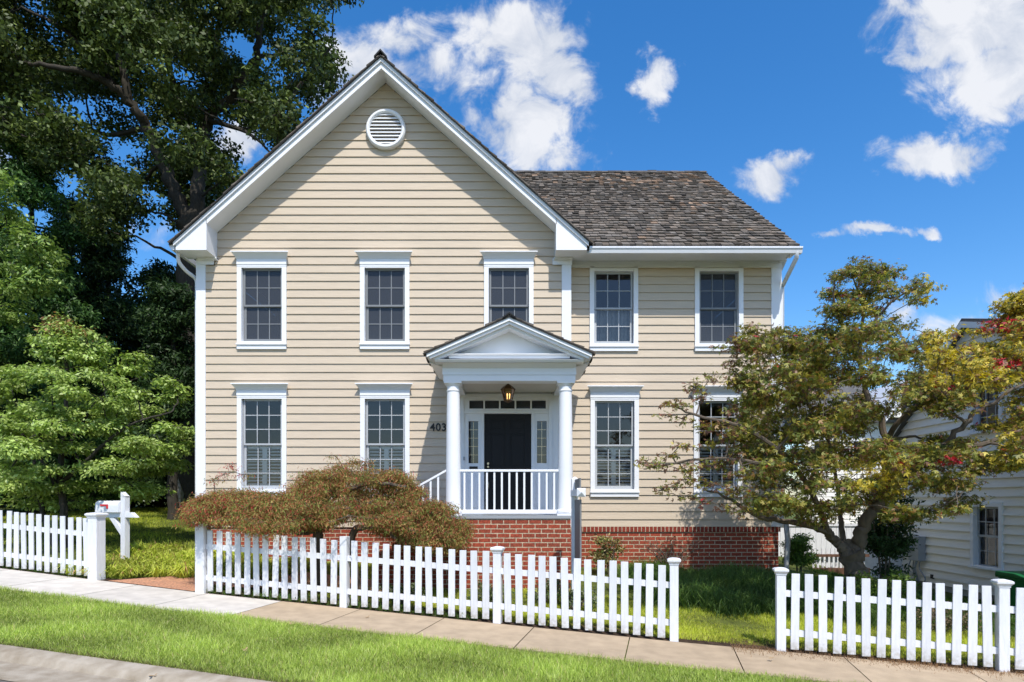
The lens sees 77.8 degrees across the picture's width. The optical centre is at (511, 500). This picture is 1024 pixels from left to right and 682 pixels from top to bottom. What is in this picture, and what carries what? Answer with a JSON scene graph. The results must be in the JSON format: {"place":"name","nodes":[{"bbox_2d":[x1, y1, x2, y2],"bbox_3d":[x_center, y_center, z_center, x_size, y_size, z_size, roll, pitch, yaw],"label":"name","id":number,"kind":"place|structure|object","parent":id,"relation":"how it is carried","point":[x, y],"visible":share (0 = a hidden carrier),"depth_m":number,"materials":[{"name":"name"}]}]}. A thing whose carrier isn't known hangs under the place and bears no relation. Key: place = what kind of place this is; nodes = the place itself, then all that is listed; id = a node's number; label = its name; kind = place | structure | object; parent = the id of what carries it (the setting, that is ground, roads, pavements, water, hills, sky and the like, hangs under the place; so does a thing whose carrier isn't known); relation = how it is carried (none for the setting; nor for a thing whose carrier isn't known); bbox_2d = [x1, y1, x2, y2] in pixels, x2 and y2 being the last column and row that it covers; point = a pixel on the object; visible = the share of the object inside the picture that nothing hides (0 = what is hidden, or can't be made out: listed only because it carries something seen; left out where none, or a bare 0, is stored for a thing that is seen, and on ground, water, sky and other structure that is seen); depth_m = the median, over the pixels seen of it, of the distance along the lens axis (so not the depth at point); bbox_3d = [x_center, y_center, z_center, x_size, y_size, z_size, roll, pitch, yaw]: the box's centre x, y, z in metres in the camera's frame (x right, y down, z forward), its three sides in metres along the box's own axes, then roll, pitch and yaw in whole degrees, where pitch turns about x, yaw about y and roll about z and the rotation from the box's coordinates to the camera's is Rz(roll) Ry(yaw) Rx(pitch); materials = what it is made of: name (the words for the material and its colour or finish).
{"place":"outdoors","nodes":[
{"label":"outdoors","id":0,"kind":"place"},
{"bbox_2d":[111,571,393,597],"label":"path","id":1,"kind":"structure","parent":0,"point":[173,582],"depth_m":10.54,"materials":[{"name":"brick"}]},
{"bbox_2d":[0,501,1014,681],"bbox_3d":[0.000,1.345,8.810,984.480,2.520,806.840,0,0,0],"label":"ground","id":2,"kind":"structure","parent":0,"point":[631,593],"depth_m":10.32,"materials":[{"name":"green plant"}]},
{"bbox_2d":[0,277,68,511],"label":"evergreen tree","id":3,"kind":"object","parent":2,"relation":"on","point":[52,456],"visible":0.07,"depth_m":16.59,"materials":[{"name":"green plant"}]},
{"bbox_2d":[0,168,74,363],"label":"leafy tree","id":4,"kind":"object","parent":2,"relation":"on","point":[28,266],"visible":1,"depth_m":14.08,"materials":[{"name":"green plant"}]},
{"bbox_2d":[0,190,119,507],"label":"evergreen tree","id":5,"kind":"object","parent":2,"relation":"on","point":[64,215],"visible":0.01,"depth_m":22.63,"materials":[{"name":"green plant"}]},
{"bbox_2d":[0,126,139,513],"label":"evergreen tree","id":6,"kind":"object","parent":2,"relation":"on","point":[37,188],"visible":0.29,"depth_m":17.13,"materials":[{"name":"green plant"}]},
{"bbox_2d":[0,271,180,507],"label":"thicket","id":7,"kind":"object","parent":2,"relation":"on","point":[119,292],"depth_m":22.18,"materials":[{"name":"green plant"}]},
{"bbox_2d":[0,311,194,548],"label":"dogwood tree","id":8,"kind":"object","parent":2,"relation":"on","point":[104,415],"visible":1,"depth_m":12.45,"materials":[{"name":"green plant"}]},
{"bbox_2d":[3,506,194,556],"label":"lawn grass","id":9,"kind":"structure","parent":2,"relation":"on","point":[152,516],"depth_m":15.18,"materials":[{"name":"green plant"}]},
{"bbox_2d":[49,221,180,504],"bbox_3d":[-12.413,-4.112,19.491,5.004,8.981,4.272,0,0,17],"label":"evergreen tree","id":10,"kind":"object","parent":2,"relation":"on","point":[106,264],"visible":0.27,"depth_m":19.02,"materials":[{"name":"green plant"}]},
{"bbox_2d":[95,492,138,559],"bbox_3d":[-7.410,0.544,11.945,0.938,1.434,0.217,0,0,19],"label":"mailbox","id":11,"kind":"object","parent":2,"relation":"on","point":[114,510],"visible":0.94,"depth_m":11.88,"materials":[{"name":"white paint"}]},
{"bbox_2d":[0,644,272,681],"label":"kerb","id":12,"kind":"structure","parent":2,"relation":"on","point":[20,664],"depth_m":6.02,"materials":[{"name":"concrete"}]},
{"bbox_2d":[97,256,175,508],"bbox_3d":[-12.010,-3.957,21.484,4.950,8.744,4.343,0,0,0],"label":"evergreen tree","id":13,"kind":"object","parent":2,"relation":"on","point":[160,271],"visible":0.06,"depth_m":21.14,"materials":[{"name":"green plant"}]},
{"bbox_2d":[114,276,194,519],"bbox_3d":[-8.955,-2.665,17.088,2.660,6.566,2.873,0,0,0],"label":"evergreen tree","id":14,"kind":"object","parent":2,"relation":"on","point":[170,349],"visible":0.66,"depth_m":16.87,"materials":[{"name":"green plant"}]},
{"bbox_2d":[0,635,314,681],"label":"verge grass","id":15,"kind":"structure","parent":2,"relation":"on","point":[132,660],"depth_m":6.22,"materials":[{"name":"green plant"}]},
{"bbox_2d":[177,470,183,510],"bbox_3d":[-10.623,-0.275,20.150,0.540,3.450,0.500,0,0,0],"label":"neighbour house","id":16,"kind":"structure","parent":2,"relation":"on","point":[180,493],"depth_m":19.99,"materials":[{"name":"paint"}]},
{"bbox_2d":[54,538,309,580],"bbox_3d":[-5.729,1.055,11.694,4.244,0.748,3.009,0,0,0],"label":"ground cover","id":17,"kind":"object","parent":2,"relation":"on","point":[156,559],"visible":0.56,"depth_m":11.44,"materials":[{"name":"green plant"}]},
{"bbox_2d":[0,0,364,509],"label":"oak tree","id":18,"kind":"object","parent":2,"relation":"on","point":[112,43],"visible":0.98,"depth_m":17.37,"materials":[{"name":"green plant"}]},
{"bbox_2d":[171,451,477,592],"bbox_3d":[-3.071,0.370,10.289,5.176,2.355,3.031,0,0,0],"label":"laceleaf maple","id":19,"kind":"object","parent":2,"relation":"on","point":[408,517],"visible":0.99,"depth_m":9.79,"materials":[{"name":"brown plant"}]},
{"bbox_2d":[270,560,583,620],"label":"lawn grass","id":20,"kind":"structure","parent":2,"relation":"on","point":[433,595],"depth_m":10.39,"materials":[{"name":"green plant"}]},
{"bbox_2d":[0,585,863,681],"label":"verge grass","id":21,"kind":"structure","parent":2,"relation":"on","point":[177,642],"depth_m":6.96,"materials":[{"name":"green plant"}]},
{"bbox_2d":[167,49,802,589],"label":"house","id":22,"kind":"structure","parent":2,"relation":"on","point":[393,265],"depth_m":12.39,"materials":[{"name":"paint"}]},
{"bbox_2d":[230,251,287,349],"bbox_3d":[-4.874,-3.894,12.380,1.115,1.877,0.280,0,0,0],"label":"window","id":23,"kind":"structure","parent":22,"relation":"in","point":[261,275],"depth_m":12.44,"materials":[{"name":"white paint"}]},
{"bbox_2d":[230,383,287,494],"bbox_3d":[-4.874,-1.182,12.395,1.115,2.201,0.310,0,0,0],"label":"window","id":24,"kind":"structure","parent":22,"relation":"in","point":[245,392],"depth_m":12.37,"materials":[{"name":"white paint"}]},
{"bbox_2d":[354,251,411,349],"bbox_3d":[-2.479,-3.894,12.380,1.115,1.877,0.280,0,0,0],"label":"window","id":25,"kind":"structure","parent":22,"relation":"in","point":[384,275],"depth_m":12.44,"materials":[{"name":"white paint"}]},
{"bbox_2d":[355,383,412,493],"bbox_3d":[-2.474,-1.182,12.395,1.115,2.201,0.310,0,0,0],"label":"window","id":26,"kind":"structure","parent":22,"relation":"in","point":[379,392],"depth_m":12.36,"materials":[{"name":"white paint"}]},
{"bbox_2d":[484,414,530,509],"bbox_3d":[-0.083,-0.728,12.378,0.908,1.936,0.105,0,0,0],"label":"front door","id":27,"kind":"structure","parent":22,"relation":"in","point":[507,437],"depth_m":12.39,"materials":[{"name":"black paint"}]},
{"bbox_2d":[501,384,515,402],"bbox_3d":[-0.070,-1.940,11.250,0.270,0.400,0.234,0,0,0],"label":"hanging lantern","id":28,"kind":"object","parent":22,"relation":"hanging from","point":[508,387],"visible":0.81,"depth_m":11.23,"materials":[{"name":"brown metal"}]},
{"bbox_2d":[480,251,537,325],"bbox_3d":[-0.062,-3.894,12.380,1.115,1.877,0.280,0,0,0],"label":"window","id":29,"kind":"structure","parent":22,"relation":"in","point":[505,272],"depth_m":12.43,"materials":[{"name":"white paint"}]},
{"bbox_2d":[589,267,638,351],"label":"window","id":30,"kind":"structure","parent":22,"relation":"in","point":[611,329],"depth_m":12.68,"materials":[{"name":"white paint"}]},
{"bbox_2d":[587,385,643,496],"bbox_3d":[2.040,-1.182,12.645,1.115,2.201,0.310,0,0,0],"label":"window","id":31,"kind":"structure","parent":22,"relation":"in","point":[608,394],"depth_m":12.61,"materials":[{"name":"white paint"}]},
{"bbox_2d":[693,385,743,496],"bbox_3d":[4.094,-1.182,12.645,1.115,2.201,0.310,0,0,0],"label":"window","id":32,"kind":"structure","parent":22,"relation":"in","point":[720,395],"depth_m":12.61,"materials":[{"name":"white paint"}]},
{"bbox_2d":[694,266,743,351],"bbox_3d":[4.115,-3.815,12.670,0.981,1.680,0.200,0,0,0],"label":"window","id":33,"kind":"structure","parent":22,"relation":"in","point":[719,292],"depth_m":12.70,"materials":[{"name":"white paint"}]},
{"bbox_2d":[466,580,515,602],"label":"border plant","id":34,"kind":"object","parent":2,"relation":"on","point":[490,592],"visible":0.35,"depth_m":9.83,"materials":[{"name":"green plant"}]},
{"bbox_2d":[1,565,1023,673],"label":"mulch bed","id":35,"kind":"object","parent":2,"relation":"on","point":[616,633],"visible":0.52,"depth_m":8.52,"materials":[{"name":"soil"}]},
{"bbox_2d":[0,510,108,579],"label":"picket fence","id":36,"kind":"object","parent":35,"relation":"on","point":[93,533],"visible":0.97,"depth_m":10.57,"materials":[{"name":"white paint"}]},
{"bbox_2d":[0,560,481,620],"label":"ground cover","id":37,"kind":"object","parent":35,"relation":"on","point":[318,601],"visible":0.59,"depth_m":9.61,"materials":[{"name":"green plant"}]},
{"bbox_2d":[368,582,424,604],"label":"border plant","id":38,"kind":"object","parent":35,"relation":"on","point":[412,588],"visible":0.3,"depth_m":9.53,"materials":[{"name":"green plant"}]},
{"bbox_2d":[193,522,680,641],"bbox_3d":[-1.376,1.068,9.136,7.356,1.570,0.216,0,0,13],"label":"picket fence","id":39,"kind":"object","parent":35,"relation":"on","point":[205,547],"visible":0.92,"depth_m":9.01,"materials":[{"name":"white paint"}]},
{"bbox_2d":[729,638,1023,680],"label":"sidewalk","id":40,"kind":"structure","parent":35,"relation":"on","point":[900,661],"depth_m":7.67,"materials":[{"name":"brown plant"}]},
{"bbox_2d":[772,567,1023,671],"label":"picket fence","id":41,"kind":"object","parent":35,"relation":"on","point":[1002,609],"visible":0.96,"depth_m":7.64,"materials":[{"name":"white paint"}]},
{"bbox_2d":[523,578,570,603],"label":"border plant","id":42,"kind":"object","parent":2,"relation":"on","point":[548,590],"visible":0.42,"depth_m":10.14,"materials":[{"name":"green plant"}]},
{"bbox_2d":[571,477,585,606],"bbox_3d":[0.985,0.698,9.570,0.124,2.158,1.160,0,0,0],"label":"sign post","id":43,"kind":"object","parent":2,"relation":"on","point":[577,491],"visible":0.91,"depth_m":9.58,"materials":[{"name":"grey metal"}]},
{"bbox_2d":[557,585,608,610],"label":"border plant","id":44,"kind":"object","parent":2,"relation":"on","point":[570,596],"visible":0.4,"depth_m":9.54,"materials":[{"name":"green plant"}]},
{"bbox_2d":[583,533,628,575],"bbox_3d":[1.773,1.013,11.869,0.789,0.846,0.785,0,0,42],"label":"garden plant","id":45,"kind":"object","parent":2,"relation":"on","point":[603,553],"visible":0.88,"depth_m":11.84,"materials":[{"name":"green plant"}]},
{"bbox_2d":[625,536,716,567],"bbox_3d":[3.143,1.008,12.080,2.169,0.859,0.631,0,0,0],"label":"bare bush","id":46,"kind":"object","parent":2,"relation":"on","point":[665,556],"visible":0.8,"depth_m":12.08,"materials":[{"name":"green plant"}]},
{"bbox_2d":[458,588,1014,668],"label":"lawn grass","id":47,"kind":"structure","parent":2,"relation":"on","point":[694,631],"depth_m":9.01,"materials":[{"name":"green plant"}]},
{"bbox_2d":[606,553,905,629],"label":"long grass","id":48,"kind":"structure","parent":2,"relation":"on","point":[731,588],"depth_m":10.25,"materials":[{"name":"green plant"}]},
{"bbox_2d":[778,533,825,575],"bbox_3d":[5.746,1.056,12.576,0.871,0.882,0.685,0,0,14],"label":"round shrub","id":49,"kind":"object","parent":2,"relation":"on","point":[799,547],"visible":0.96,"depth_m":12.50,"materials":[{"name":"green plant"}]},
{"bbox_2d":[633,255,1023,588],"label":"maple tree","id":50,"kind":"object","parent":2,"relation":"on","point":[814,357],"visible":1,"depth_m":9.19,"materials":[{"name":"green plant"}]},
{"bbox_2d":[778,521,903,577],"bbox_3d":[8.200,1.248,16.210,4.120,1.456,0.120,0,0,0],"label":"board fence","id":51,"kind":"object","parent":2,"relation":"on","point":[820,540],"visible":0.1,"depth_m":16.20,"materials":[{"name":"white paint"}]},
{"bbox_2d":[812,548,869,577],"bbox_3d":[7.550,1.427,14.620,1.300,0.667,0.160,0,0,0],"label":"picket fence","id":52,"kind":"object","parent":2,"relation":"on","point":[831,555],"visible":0.27,"depth_m":14.65,"materials":[{"name":"white wood"}]},
{"bbox_2d":[784,378,909,523],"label":"neighbour house","id":53,"kind":"structure","parent":2,"relation":"on","point":[876,434],"depth_m":23.99,"materials":[{"name":"paint"}]},
{"bbox_2d":[812,439,838,460],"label":"window","id":54,"kind":"structure","parent":53,"relation":"in","point":[824,439],"depth_m":23.92,"materials":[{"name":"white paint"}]},
{"bbox_2d":[851,439,877,468],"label":"window","id":55,"kind":"structure","parent":53,"relation":"in","point":[856,444],"depth_m":23.92,"materials":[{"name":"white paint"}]},
{"bbox_2d":[832,571,888,595],"bbox_3d":[5.432,1.434,9.980,0.696,0.716,0.709,0,0,-15],"label":"ivy plant","id":56,"kind":"object","parent":2,"relation":"on","point":[858,586],"visible":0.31,"depth_m":9.88,"materials":[{"name":"green plant"}]},
{"bbox_2d":[849,482,925,582],"bbox_3d":[7.082,0.657,12.018,1.264,2.261,1.382,0,0,21],"label":"dark shrub","id":57,"kind":"object","parent":2,"relation":"on","point":[881,543],"visible":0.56,"depth_m":11.87,"materials":[{"name":"green plant"}]},
{"bbox_2d":[870,568,921,607],"bbox_3d":[6.271,1.464,10.425,1.037,0.709,0.893,0,0,0],"label":"border plant","id":58,"kind":"object","parent":2,"relation":"on","point":[903,577],"visible":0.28,"depth_m":10.39,"materials":[{"name":"green plant"}]},
{"bbox_2d":[916,601,994,633],"bbox_3d":[6.329,1.715,9.281,1.121,0.484,0.964,0,0,0],"label":"border plant","id":59,"kind":"object","parent":2,"relation":"on","point":[948,618],"visible":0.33,"depth_m":9.18,"materials":[{"name":"green plant"}]},
{"bbox_2d":[889,318,1023,601],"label":"neighbour house","id":60,"kind":"structure","parent":2,"relation":"on","point":[979,547],"depth_m":13.72,"materials":[{"name":"paint"}]},
{"bbox_2d":[968,502,1004,570],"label":"window","id":61,"kind":"structure","parent":60,"relation":"in","point":[975,536],"depth_m":13.43,"materials":[{"name":"white paint"}]},
{"bbox_2d":[968,371,1004,434],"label":"window","id":62,"kind":"structure","parent":60,"relation":"in","point":[977,418],"depth_m":13.44,"materials":[{"name":"white paint"}]},
{"bbox_2d":[995,571,1023,605],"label":"wheelie bin","id":63,"kind":"object","parent":2,"relation":"on","point":[1017,577],"visible":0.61,"depth_m":11.50,"materials":[{"name":"green plastic"}]},
{"bbox_2d":[0,568,1023,681],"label":"sidewalk","id":64,"kind":"structure","parent":0,"point":[645,650],"depth_m":8.11,"materials":[{"name":"concrete"}]},
{"bbox_2d":[0,0,1023,500],"label":"sky","id":65,"kind":"structure","parent":0,"point":[885,130],"materials":[{"name":"blue"}]},
{"bbox_2d":[808,566,1014,636],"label":"long grass","id":66,"kind":"structure","parent":0,"point":[949,599],"depth_m":11.01,"materials":[{"name":"green plant"}]}
]}

